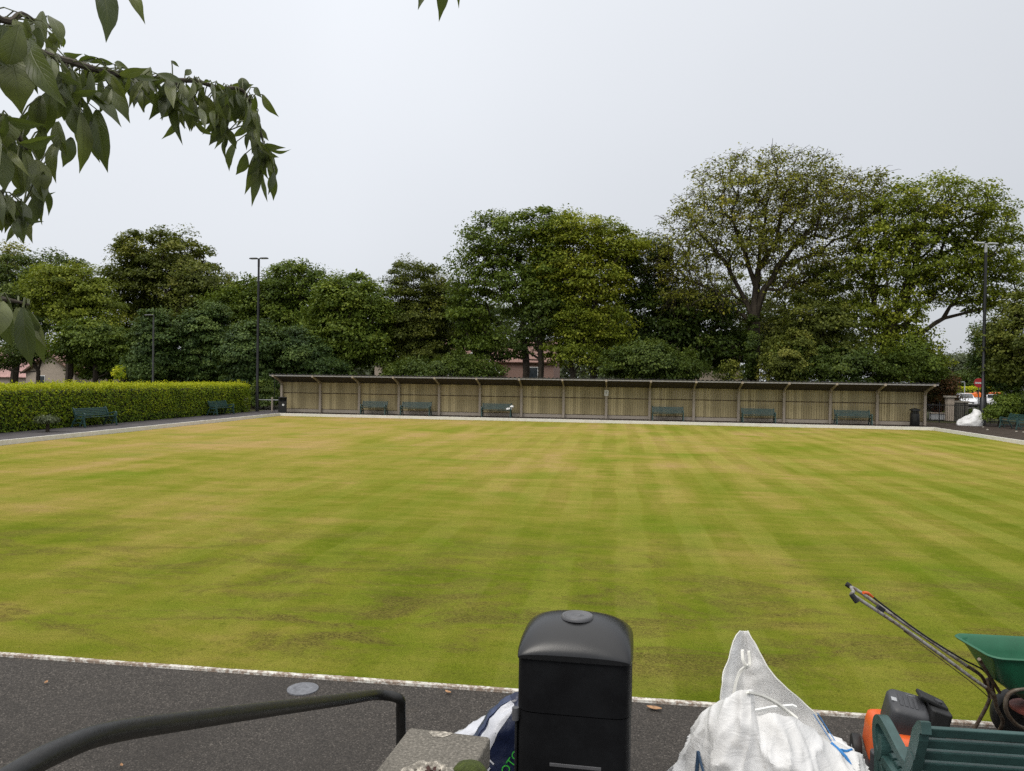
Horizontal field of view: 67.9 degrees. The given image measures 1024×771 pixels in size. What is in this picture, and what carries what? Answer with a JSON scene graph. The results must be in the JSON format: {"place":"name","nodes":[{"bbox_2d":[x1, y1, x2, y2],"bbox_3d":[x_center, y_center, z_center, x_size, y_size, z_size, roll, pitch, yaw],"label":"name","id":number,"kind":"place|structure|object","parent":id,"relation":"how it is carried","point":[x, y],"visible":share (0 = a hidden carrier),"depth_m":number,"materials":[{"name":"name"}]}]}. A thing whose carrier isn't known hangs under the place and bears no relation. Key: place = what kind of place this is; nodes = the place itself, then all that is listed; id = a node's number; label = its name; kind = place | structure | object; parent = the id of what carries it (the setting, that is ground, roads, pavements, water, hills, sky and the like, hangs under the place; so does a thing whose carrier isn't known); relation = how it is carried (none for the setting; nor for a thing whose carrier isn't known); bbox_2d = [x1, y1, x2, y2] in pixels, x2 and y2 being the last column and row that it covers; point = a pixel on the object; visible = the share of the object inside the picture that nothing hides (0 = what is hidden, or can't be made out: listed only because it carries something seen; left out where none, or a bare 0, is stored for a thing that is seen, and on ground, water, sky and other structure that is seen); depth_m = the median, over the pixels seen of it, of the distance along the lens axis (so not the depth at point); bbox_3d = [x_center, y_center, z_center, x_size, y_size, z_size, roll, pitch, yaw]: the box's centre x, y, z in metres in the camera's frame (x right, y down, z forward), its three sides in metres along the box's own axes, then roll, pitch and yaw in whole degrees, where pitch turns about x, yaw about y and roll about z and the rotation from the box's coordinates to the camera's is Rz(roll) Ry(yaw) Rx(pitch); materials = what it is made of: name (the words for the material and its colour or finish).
{"place":"outdoors","nodes":[
{"label":"outdoors","id":0,"kind":"place"},
{"bbox_2d":[20,354,118,389],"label":"house","id":1,"kind":"structure","parent":0,"point":[52,371],"depth_m":80.54,"materials":[{"name":"beige tile"}]},
{"bbox_2d":[0,410,278,439],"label":"path","id":2,"kind":"structure","parent":0,"point":[35,433],"depth_m":34.76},
{"bbox_2d":[31,413,60,431],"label":"potted plant","id":3,"kind":"object","parent":2,"relation":"on","point":[47,420],"visible":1,"depth_m":30.23,"materials":[{"name":"green plant"}]},
{"bbox_2d":[71,406,117,427],"bbox_3d":[-18.709,1.395,34.093,0.737,0.868,2.068,1,1,10],"label":"park bench","id":4,"kind":"object","parent":2,"relation":"on","point":[84,412],"visible":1,"depth_m":34.06,"materials":[{"name":"wood"}]},
{"bbox_2d":[0,413,279,445],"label":"kerb","id":5,"kind":"structure","parent":2,"relation":"on","point":[52,437],"depth_m":32.66,"materials":[{"name":"white paint"}]},
{"bbox_2d":[207,400,234,415],"bbox_3d":[-17.315,1.314,45.206,0.737,0.868,1.978,1,1,8],"label":"park bench","id":6,"kind":"object","parent":2,"relation":"on","point":[224,403],"visible":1,"depth_m":45.19,"materials":[{"name":"wood"}]},
{"bbox_2d":[249,257,268,411],"bbox_3d":[-16.665,-3.348,49.878,1.460,10.108,0.260,1,1,22],"label":"lamp post","id":7,"kind":"object","parent":2,"relation":"on","point":[257,361],"visible":1,"depth_m":49.82,"materials":[{"name":"metal"}]},
{"bbox_2d":[259,378,274,410],"bbox_3d":[-15.929,0.537,50.394,1.780,2.350,0.369,1,1,8],"label":"wooden rail","id":8,"kind":"object","parent":2,"relation":"on","point":[271,398],"visible":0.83,"depth_m":50.32,"materials":[{"name":"grey paint"}]},
{"bbox_2d":[278,397,286,412],"bbox_3d":[-14.803,1.241,49.047,0.540,1.000,0.540,1,1,-20],"label":"litter bin","id":9,"kind":"object","parent":2,"relation":"on","point":[282,404],"visible":1,"depth_m":48.85,"materials":[{"name":"black plastic"}]},
{"bbox_2d":[375,363,388,395],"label":"building","id":10,"kind":"structure","parent":0,"point":[377,372],"depth_m":77.34,"materials":[{"name":"grey stone"}]},
{"bbox_2d":[437,339,560,399],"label":"house","id":11,"kind":"structure","parent":0,"point":[516,367],"depth_m":84.19,"materials":[{"name":"pink brick"}]},
{"bbox_2d":[529,367,537,377],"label":"window","id":12,"kind":"structure","parent":11,"relation":"in","point":[533,370],"depth_m":83.88,"materials":[{"name":"glass"}]},
{"bbox_2d":[0,416,1023,721],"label":"lawn","id":13,"kind":"structure","parent":0,"point":[462,552],"depth_m":11.51,"materials":[{"name":"plant"}]},
{"bbox_2d":[0,652,995,727],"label":"kerb","id":14,"kind":"structure","parent":13,"relation":"on","point":[449,686],"depth_m":6.00,"materials":[{"name":"paint"}]},
{"bbox_2d":[0,657,1023,770],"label":"path","id":15,"kind":"structure","parent":0,"point":[68,697],"depth_m":5.33,"materials":[{"name":"asphalt"}]},
{"bbox_2d":[0,690,405,770],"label":"handrail","id":16,"kind":"object","parent":15,"relation":"on","point":[49,755],"visible":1,"depth_m":1.65,"materials":[{"name":"metal"}]},
{"bbox_2d":[287,682,318,695],"bbox_3d":[-1.604,2.333,5.831,0.236,0.039,0.236,1,1,8],"label":"drain cover","id":17,"kind":"object","parent":15,"relation":"on","point":[302,688],"visible":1,"depth_m":5.80,"materials":[{"name":"metal"}]},
{"bbox_2d":[377,728,489,770],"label":"stone wall","id":18,"kind":"structure","parent":15,"relation":"on","point":[452,750],"depth_m":2.75,"materials":[{"name":"stone"}]},
{"bbox_2d":[401,760,453,770],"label":"flowering plant","id":19,"kind":"object","parent":18,"relation":"on","point":[423,765],"visible":1,"depth_m":2.46,"materials":[{"name":"white plant"}]},
{"bbox_2d":[453,759,487,770],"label":"moss cushion","id":20,"kind":"object","parent":18,"relation":"on","point":[469,765],"visible":0.99,"depth_m":2.49,"materials":[{"name":"plant"}]},
{"bbox_2d":[455,715,484,734],"bbox_3d":[-0.035,2.088,4.383,0.683,0.545,0.305,1,1,-2],"label":"compost sack","id":21,"kind":"object","parent":15,"relation":"on","point":[471,728],"visible":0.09,"depth_m":4.36,"materials":[{"name":"plastic"}]},
{"bbox_2d":[473,692,518,770],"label":"compost sack","id":22,"kind":"object","parent":15,"relation":"on","point":[496,727],"visible":0.37,"depth_m":3.93,"materials":[{"name":"plastic"}]},
{"bbox_2d":[512,610,633,770],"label":"litter bin","id":23,"kind":"object","parent":15,"relation":"on","point":[572,711],"visible":1,"depth_m":3.46,"materials":[{"name":"grey plastic"}]},
{"bbox_2d":[667,630,869,770],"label":"bulk bag","id":24,"kind":"object","parent":15,"relation":"on","point":[759,716],"visible":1,"depth_m":3.74,"materials":[{"name":"white fabric"}]},
{"bbox_2d":[850,688,952,770],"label":"scarifier","id":25,"kind":"object","parent":15,"relation":"on","point":[904,711],"visible":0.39,"depth_m":4.47,"materials":[{"name":"orange paint"},{"name":"dark grey plastic"},{"name":"black rubber"}]},
{"bbox_2d":[845,582,1023,731],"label":"broadcast spreader","id":26,"kind":"object","parent":15,"relation":"on","point":[999,659],"visible":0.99,"depth_m":4.98,"materials":[{"name":"green plastic"}]},
{"bbox_2d":[872,714,1023,770],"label":"park bench","id":27,"kind":"object","parent":15,"relation":"on","point":[923,751],"visible":1,"depth_m":3.67,"materials":[{"name":"wood"}]},
{"bbox_2d":[0,0,1023,382],"label":"sky","id":28,"kind":"structure","parent":0,"point":[398,122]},
{"bbox_2d":[1,387,1023,432],"bbox_3d":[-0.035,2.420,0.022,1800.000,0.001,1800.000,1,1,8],"label":"ground","id":29,"kind":"structure","parent":0,"point":[276,408],"depth_m":56.41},
{"bbox_2d":[0,239,29,273],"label":"broadleaf tree","id":30,"kind":"object","parent":29,"relation":"on","point":[18,247],"visible":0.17,"depth_m":86.37,"materials":[{"name":"green plant"}]},
{"bbox_2d":[0,350,49,390],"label":"house","id":31,"kind":"structure","parent":29,"relation":"on","point":[5,376],"depth_m":87.26,"materials":[{"name":"pink tile"}]},
{"bbox_2d":[0,337,52,383],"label":"broadleaf tree","id":32,"kind":"object","parent":29,"relation":"on","point":[10,354],"visible":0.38,"depth_m":63.81,"materials":[{"name":"green plant"}]},
{"bbox_2d":[0,244,89,383],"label":"broadleaf tree","id":33,"kind":"object","parent":29,"relation":"on","point":[7,277],"visible":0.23,"depth_m":67.25,"materials":[{"name":"green plant"}]},
{"bbox_2d":[10,257,131,389],"bbox_3d":[-35.690,-4.488,61.361,9.596,11.714,6.837,1,1,8],"label":"broadleaf tree","id":34,"kind":"object","parent":29,"relation":"on","point":[75,295],"visible":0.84,"depth_m":59.94,"materials":[{"name":"green plant"}]},
{"bbox_2d":[45,315,132,382],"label":"broadleaf tree","id":35,"kind":"object","parent":29,"relation":"on","point":[94,344],"visible":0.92,"depth_m":57.66,"materials":[{"name":"green plant"}]},
{"bbox_2d":[62,361,127,382],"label":"broadleaf tree","id":36,"kind":"object","parent":29,"relation":"on","point":[86,372],"visible":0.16,"depth_m":64.30,"materials":[{"name":"green plant"}]},
{"bbox_2d":[110,365,126,383],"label":"shrub","id":37,"kind":"object","parent":29,"relation":"on","point":[118,374],"visible":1,"depth_m":38.98,"materials":[{"name":"green plant"}]},
{"bbox_2d":[0,378,251,432],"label":"hedge","id":38,"kind":"object","parent":29,"relation":"on","point":[31,400],"visible":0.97,"depth_m":36.45,"materials":[{"name":"green plant"}]},
{"bbox_2d":[145,314,153,381],"bbox_3d":[-20.616,-1.169,43.221,0.594,5.755,0.200,1,1,8],"label":"lamp post","id":39,"kind":"object","parent":29,"relation":"on","point":[152,348],"visible":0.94,"depth_m":43.14,"materials":[{"name":"grey metal"}]},
{"bbox_2d":[119,305,188,383],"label":"conifer tree","id":40,"kind":"object","parent":29,"relation":"on","point":[137,363],"visible":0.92,"depth_m":55.00,"materials":[{"name":"green plant"}]},
{"bbox_2d":[92,223,256,382],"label":"broadleaf tree","id":41,"kind":"object","parent":29,"relation":"on","point":[179,281],"visible":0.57,"depth_m":68.96,"materials":[{"name":"green plant"}]},
{"bbox_2d":[169,299,237,382],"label":"conifer tree","id":42,"kind":"object","parent":29,"relation":"on","point":[203,328],"visible":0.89,"depth_m":55.37,"materials":[{"name":"green plant"}]},
{"bbox_2d":[208,318,281,407],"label":"conifer tree","id":43,"kind":"object","parent":29,"relation":"on","point":[236,351],"visible":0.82,"depth_m":53.79,"materials":[{"name":"green plant"}]},
{"bbox_2d":[248,378,279,408],"bbox_3d":[-17.335,0.523,53.430,2.639,2.288,2.830,1,1,8],"label":"shrub","id":44,"kind":"object","parent":29,"relation":"on","point":[267,392],"visible":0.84,"depth_m":52.82,"materials":[{"name":"green plant"}]},
{"bbox_2d":[193,257,337,390],"bbox_3d":[-19.844,-4.609,64.333,14.198,12.354,6.935,1,1,8],"label":"broadleaf tree","id":45,"kind":"object","parent":29,"relation":"on","point":[283,296],"visible":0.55,"depth_m":62.57,"materials":[{"name":"green plant"}]},
{"bbox_2d":[270,324,356,374],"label":"conifer tree","id":46,"kind":"object","parent":29,"relation":"on","point":[302,352],"visible":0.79,"depth_m":55.38,"materials":[{"name":"green plant"}]},
{"bbox_2d":[292,268,407,370],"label":"broadleaf tree","id":47,"kind":"object","parent":29,"relation":"on","point":[354,308],"visible":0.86,"depth_m":58.57,"materials":[{"name":"green plant"}]},
{"bbox_2d":[375,252,469,400],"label":"broadleaf tree","id":48,"kind":"object","parent":29,"relation":"on","point":[424,332],"visible":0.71,"depth_m":60.10,"materials":[{"name":"green plant"}]},
{"bbox_2d":[373,350,510,408],"bbox_3d":[-5.140,-0.399,55.118,10.134,4.455,4.870,1,1,8],"label":"shrub","id":49,"kind":"object","parent":29,"relation":"on","point":[452,365],"visible":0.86,"depth_m":54.27,"materials":[{"name":"green plant"}]},
{"bbox_2d":[396,290,519,352],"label":"broadleaf tree","id":50,"kind":"object","parent":29,"relation":"on","point":[496,313],"visible":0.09,"depth_m":95.01,"materials":[{"name":"green plant"}]},
{"bbox_2d":[173,355,746,394],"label":"wood","id":51,"kind":"object","parent":29,"relation":"on","point":[564,372],"visible":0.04,"depth_m":123.70,"materials":[{"name":"green plant"}]},
{"bbox_2d":[445,311,555,369],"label":"broadleaf tree","id":52,"kind":"object","parent":29,"relation":"on","point":[548,339],"visible":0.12,"depth_m":64.28,"materials":[{"name":"green plant"}]},
{"bbox_2d":[436,203,584,393],"bbox_3d":[-0.186,-5.859,57.423,11.197,15.658,7.356,1,1,8],"label":"broadleaf tree","id":53,"kind":"object","parent":29,"relation":"on","point":[461,312],"visible":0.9,"depth_m":56.65,"materials":[{"name":"green plant"}]},
{"bbox_2d":[489,280,577,410],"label":"broadleaf tree","id":54,"kind":"object","parent":29,"relation":"on","point":[538,330],"visible":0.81,"depth_m":55.95,"materials":[{"name":"green plant"}]},
{"bbox_2d":[539,298,613,403],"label":"broadleaf tree","id":55,"kind":"object","parent":29,"relation":"on","point":[570,353],"visible":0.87,"depth_m":55.24,"materials":[{"name":"green plant"}]},
{"bbox_2d":[515,207,654,408],"bbox_3d":[5.285,-5.585,56.902,10.566,15.247,6.717,1,1,8],"label":"broadleaf tree","id":56,"kind":"object","parent":29,"relation":"on","point":[589,262],"visible":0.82,"depth_m":55.47,"materials":[{"name":"green plant"}]},
{"bbox_2d":[561,287,654,378],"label":"broadleaf tree","id":57,"kind":"object","parent":29,"relation":"on","point":[604,346],"visible":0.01,"depth_m":72.24,"materials":[{"name":"green plant"}]},
{"bbox_2d":[596,337,717,390],"bbox_3d":[9.894,-0.643,52.156,8.225,5.434,4.870,1,1,8],"label":"shrub","id":58,"kind":"object","parent":29,"relation":"on","point":[644,359],"visible":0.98,"depth_m":51.29,"materials":[{"name":"green plant"}]},
{"bbox_2d":[604,227,763,411],"bbox_3d":[12.816,-5.075,58.994,12.854,14.475,7.742,1,1,8],"label":"broadleaf tree","id":59,"kind":"object","parent":29,"relation":"on","point":[681,334],"visible":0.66,"depth_m":57.17,"materials":[{"name":"green plant"}]},
{"bbox_2d":[712,327,817,392],"bbox_3d":[17.344,-0.928,52.086,7.198,6.222,4.216,1,1,8],"label":"shrub","id":60,"kind":"object","parent":29,"relation":"on","point":[785,363],"visible":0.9,"depth_m":51.25,"materials":[{"name":"green plant"}]},
{"bbox_2d":[636,139,902,414],"bbox_3d":[18.422,-7.679,56.062,19.253,19.774,10.001,1,1,8],"label":"broadleaf tree","id":61,"kind":"object","parent":29,"relation":"on","point":[825,207],"visible":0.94,"depth_m":54.99,"materials":[{"name":"green plant"}]},
{"bbox_2d":[738,314,761,380],"bbox_3d":[17.360,-1.530,55.167,1.626,7.371,3.284,1,1,8],"label":"ivy","id":62,"kind":"object","parent":61,"relation":"attached to","point":[751,344],"visible":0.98,"depth_m":54.80,"materials":[{"name":"green plant"}]},
{"bbox_2d":[701,267,868,355],"bbox_3d":[22.839,-3.937,63.708,14.980,12.242,7.734,1,1,8],"label":"broadleaf tree","id":63,"kind":"object","parent":29,"relation":"on","point":[768,303],"visible":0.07,"depth_m":62.95,"materials":[{"name":"green plant"}]},
{"bbox_2d":[760,304,811,408],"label":"broadleaf tree","id":64,"kind":"object","parent":29,"relation":"on","point":[774,328],"visible":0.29,"depth_m":56.83,"materials":[{"name":"green plant"}]},
{"bbox_2d":[736,308,873,408],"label":"broadleaf tree","id":65,"kind":"object","parent":29,"relation":"on","point":[825,332],"visible":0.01,"depth_m":69.40,"materials":[{"name":"green plant"}]},
{"bbox_2d":[755,261,880,416],"bbox_3d":[21.469,-3.266,53.590,8.373,11.040,5.973,1,1,8],"label":"broadleaf tree","id":66,"kind":"object","parent":29,"relation":"on","point":[821,322],"visible":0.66,"depth_m":52.72,"materials":[{"name":"green plant"}]},
{"bbox_2d":[768,342,936,393],"bbox_3d":[22.969,-0.422,51.859,11.101,5.378,5.212,1,1,8],"label":"shrub","id":67,"kind":"object","parent":29,"relation":"on","point":[871,366],"visible":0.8,"depth_m":50.53,"materials":[{"name":"green plant"}]},
{"bbox_2d":[883,331,952,405],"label":"broadleaf tree","id":68,"kind":"object","parent":29,"relation":"on","point":[933,365],"visible":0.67,"depth_m":50.80,"materials":[{"name":"green plant"}]},
{"bbox_2d":[821,167,1023,417],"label":"broadleaf tree","id":69,"kind":"object","parent":29,"relation":"on","point":[911,275],"visible":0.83,"depth_m":52.46,"materials":[{"name":"green plant"}]},
{"bbox_2d":[928,412,944,419],"bbox_3d":[28.714,2.058,51.066,1.250,0.470,0.500,1,1,8],"label":"planter box","id":70,"kind":"object","parent":29,"relation":"on","point":[933,415],"visible":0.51,"depth_m":50.91,"materials":[{"name":"grey paint"}]},
{"bbox_2d":[913,369,968,412],"bbox_3d":[29.806,0.602,53.515,3.810,3.500,3.113,1,1,8],"label":"shrub","id":71,"kind":"object","parent":29,"relation":"on","point":[947,386],"visible":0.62,"depth_m":52.62,"materials":[{"name":"brown plant"}]},
{"bbox_2d":[942,350,972,380],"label":"broadleaf tree","id":72,"kind":"object","parent":29,"relation":"on","point":[960,357],"visible":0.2,"depth_m":119.19,"materials":[{"name":"green plant"}]},
{"bbox_2d":[954,401,969,420],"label":"gate","id":73,"kind":"structure","parent":29,"relation":"on","point":[956,415],"depth_m":50.36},
{"bbox_2d":[942,402,1007,418],"bbox_3d":[31.505,1.735,51.141,4.784,1.327,2.787,1,1,8],"label":"shrub","id":74,"kind":"object","parent":29,"relation":"on","point":[970,410],"depth_m":50.67,"materials":[{"name":"green plant"}]},
{"bbox_2d":[974,378,980,406],"bbox_3d":[37.701,0.903,61.456,0.750,2.971,0.100,1,1,8],"label":"road sign","id":75,"kind":"object","parent":29,"relation":"on","point":[977,382],"visible":0.64,"depth_m":61.42,"materials":[{"name":"red metal"}]},
{"bbox_2d":[955,386,1003,392],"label":"hedge","id":76,"kind":"object","parent":29,"relation":"on","point":[970,389],"visible":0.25,"depth_m":96.10,"materials":[{"name":"green plant"}]},
{"bbox_2d":[963,321,1006,405],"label":"conifer tree","id":77,"kind":"object","parent":29,"relation":"on","point":[976,361],"visible":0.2,"depth_m":67.02,"materials":[{"name":"green plant"}]},
{"bbox_2d":[952,360,1023,393],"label":"broadleaf tree","id":78,"kind":"object","parent":29,"relation":"on","point":[963,375],"visible":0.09,"depth_m":107.52,"materials":[{"name":"green plant"}]},
{"bbox_2d":[957,279,1023,385],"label":"broadleaf tree","id":79,"kind":"object","parent":29,"relation":"on","point":[1005,343],"visible":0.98,"depth_m":45.71,"materials":[{"name":"green plant"}]},
{"bbox_2d":[287,412,926,426],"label":"path","id":80,"kind":"structure","parent":0,"point":[608,419],"depth_m":46.45,"materials":[{"name":"concrete"}]},
{"bbox_2d":[360,400,387,414],"bbox_3d":[-8.782,1.408,48.430,1.644,0.868,0.737,1,1,8],"label":"park bench","id":81,"kind":"object","parent":80,"relation":"on","point":[384,405],"visible":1,"depth_m":48.54,"materials":[{"name":"wood"}]},
{"bbox_2d":[400,401,431,415],"bbox_3d":[-6.066,1.451,48.055,1.909,0.868,0.737,1,1,8],"label":"park bench","id":82,"kind":"object","parent":80,"relation":"on","point":[414,403],"visible":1,"depth_m":48.18,"materials":[{"name":"wood"}]},
{"bbox_2d":[481,403,511,417],"bbox_3d":[-0.956,1.531,47.350,1.854,0.868,0.737,1,1,8],"label":"park bench","id":83,"kind":"object","parent":80,"relation":"on","point":[498,406],"visible":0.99,"depth_m":47.50,"materials":[{"name":"wood"}]},
{"bbox_2d":[269,374,939,425],"bbox_3d":[4.466,0.785,46.753,40.108,2.512,2.006,1,1,8],"label":"bowls shelter","id":84,"kind":"object","parent":80,"relation":"on","point":[304,393],"visible":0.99,"depth_m":46.87,"materials":[{"name":"wood"}]},
{"bbox_2d":[280,413,932,429],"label":"kerb","id":85,"kind":"structure","parent":80,"relation":"on","point":[624,422],"depth_m":45.09,"materials":[{"name":"white paint"}]},
{"bbox_2d":[652,406,683,420],"bbox_3d":[9.408,1.695,45.919,1.857,0.868,0.737,1,1,8],"label":"park bench","id":86,"kind":"object","parent":80,"relation":"on","point":[654,409],"visible":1,"depth_m":46.05,"materials":[{"name":"wood"}]},
{"bbox_2d":[741,408,775,422],"bbox_3d":[14.641,1.777,45.197,1.909,0.868,0.737,1,1,8],"label":"park bench","id":87,"kind":"object","parent":80,"relation":"on","point":[754,411],"visible":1,"depth_m":45.32,"materials":[{"name":"wood"}]},
{"bbox_2d":[833,409,872,424],"bbox_3d":[19.940,1.860,44.465,1.990,0.868,0.737,1,1,8],"label":"park bench","id":88,"kind":"object","parent":80,"relation":"on","point":[855,413],"visible":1,"depth_m":44.58,"materials":[{"name":"green metal"}]},
{"bbox_2d":[909,408,920,425],"bbox_3d":[23.379,1.823,44.129,0.620,1.030,0.620,1,1,8],"label":"litter bin","id":89,"kind":"object","parent":80,"relation":"on","point":[914,417],"visible":1,"depth_m":43.95,"materials":[{"name":"black plastic"}]},
{"bbox_2d":[654,347,742,406],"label":"house","id":90,"kind":"structure","parent":0,"point":[709,378],"depth_m":70.67,"materials":[{"name":"brown tile"}]},
{"bbox_2d":[773,402,976,408],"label":"road","id":91,"kind":"structure","parent":0,"point":[972,407],"depth_m":83.80,"materials":[{"name":"asphalt"}]},
{"bbox_2d":[959,393,977,406],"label":"parked car","id":92,"kind":"object","parent":91,"relation":"on","point":[973,400],"visible":0.42,"depth_m":83.77,"materials":[{"name":"white paint"}]},
{"bbox_2d":[971,392,1000,404],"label":"parked van","id":93,"kind":"object","parent":91,"relation":"on","point":[989,395],"visible":0.08,"depth_m":85.63,"materials":[{"name":"white paint"}]},
{"bbox_2d":[943,396,956,421],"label":"gate pillar","id":94,"kind":"structure","parent":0,"point":[949,400],"depth_m":49.84,"materials":[{"name":"stone"}]},
{"bbox_2d":[921,422,1023,439],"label":"path","id":95,"kind":"structure","parent":0,"point":[1007,431],"depth_m":41.90,"materials":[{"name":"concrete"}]},
{"bbox_2d":[926,402,994,423],"bbox_3d":[27.971,1.710,48.037,4.875,1.320,0.050,1,1,8],"label":"railing","id":96,"kind":"object","parent":95,"relation":"on","point":[958,405],"visible":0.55,"depth_m":48.08,"materials":[{"name":"metal"}]},
{"bbox_2d":[956,409,983,425],"bbox_3d":[27.307,1.877,45.303,1.511,1.015,1.057,1,1,8],"label":"bulk bag","id":97,"kind":"object","parent":95,"relation":"on","point":[974,417],"visible":0.98,"depth_m":44.95,"materials":[{"name":"plastic"}]},
{"bbox_2d":[933,427,1023,444],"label":"kerb","id":98,"kind":"structure","parent":95,"relation":"on","point":[1015,441],"depth_m":37.08,"materials":[{"name":"white paint"}]},
{"bbox_2d":[973,242,998,424],"bbox_3d":[28.625,-3.143,46.095,1.460,11.078,0.367,1,1,0],"label":"lamp post","id":99,"kind":"object","parent":95,"relation":"on","point":[982,401],"visible":0.99,"depth_m":46.02,"materials":[{"name":"metal"}]},
{"bbox_2d":[981,391,1022,425],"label":"shrub","id":100,"kind":"object","parent":95,"relation":"on","point":[1003,405],"visible":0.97,"depth_m":44.34,"materials":[{"name":"green plant"}]},
{"bbox_2d":[993,380,1023,424],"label":"shrub","id":101,"kind":"object","parent":95,"relation":"on","point":[1015,388],"visible":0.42,"depth_m":45.97,"materials":[{"name":"green plant"}]},
{"bbox_2d":[999,413,1023,429],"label":"park bench","id":102,"kind":"object","parent":95,"relation":"on","point":[1014,418],"visible":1,"depth_m":42.85,"materials":[{"name":"green metal"}]},
{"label":"terrace","id":103,"kind":"structure","parent":0,"visible":0},
{"bbox_2d":[0,0,459,367],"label":"cherry tree","id":104,"kind":"object","parent":103,"relation":"on","point":[29,65],"visible":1,"depth_m":1.71,"materials":[{"name":"green plant"}]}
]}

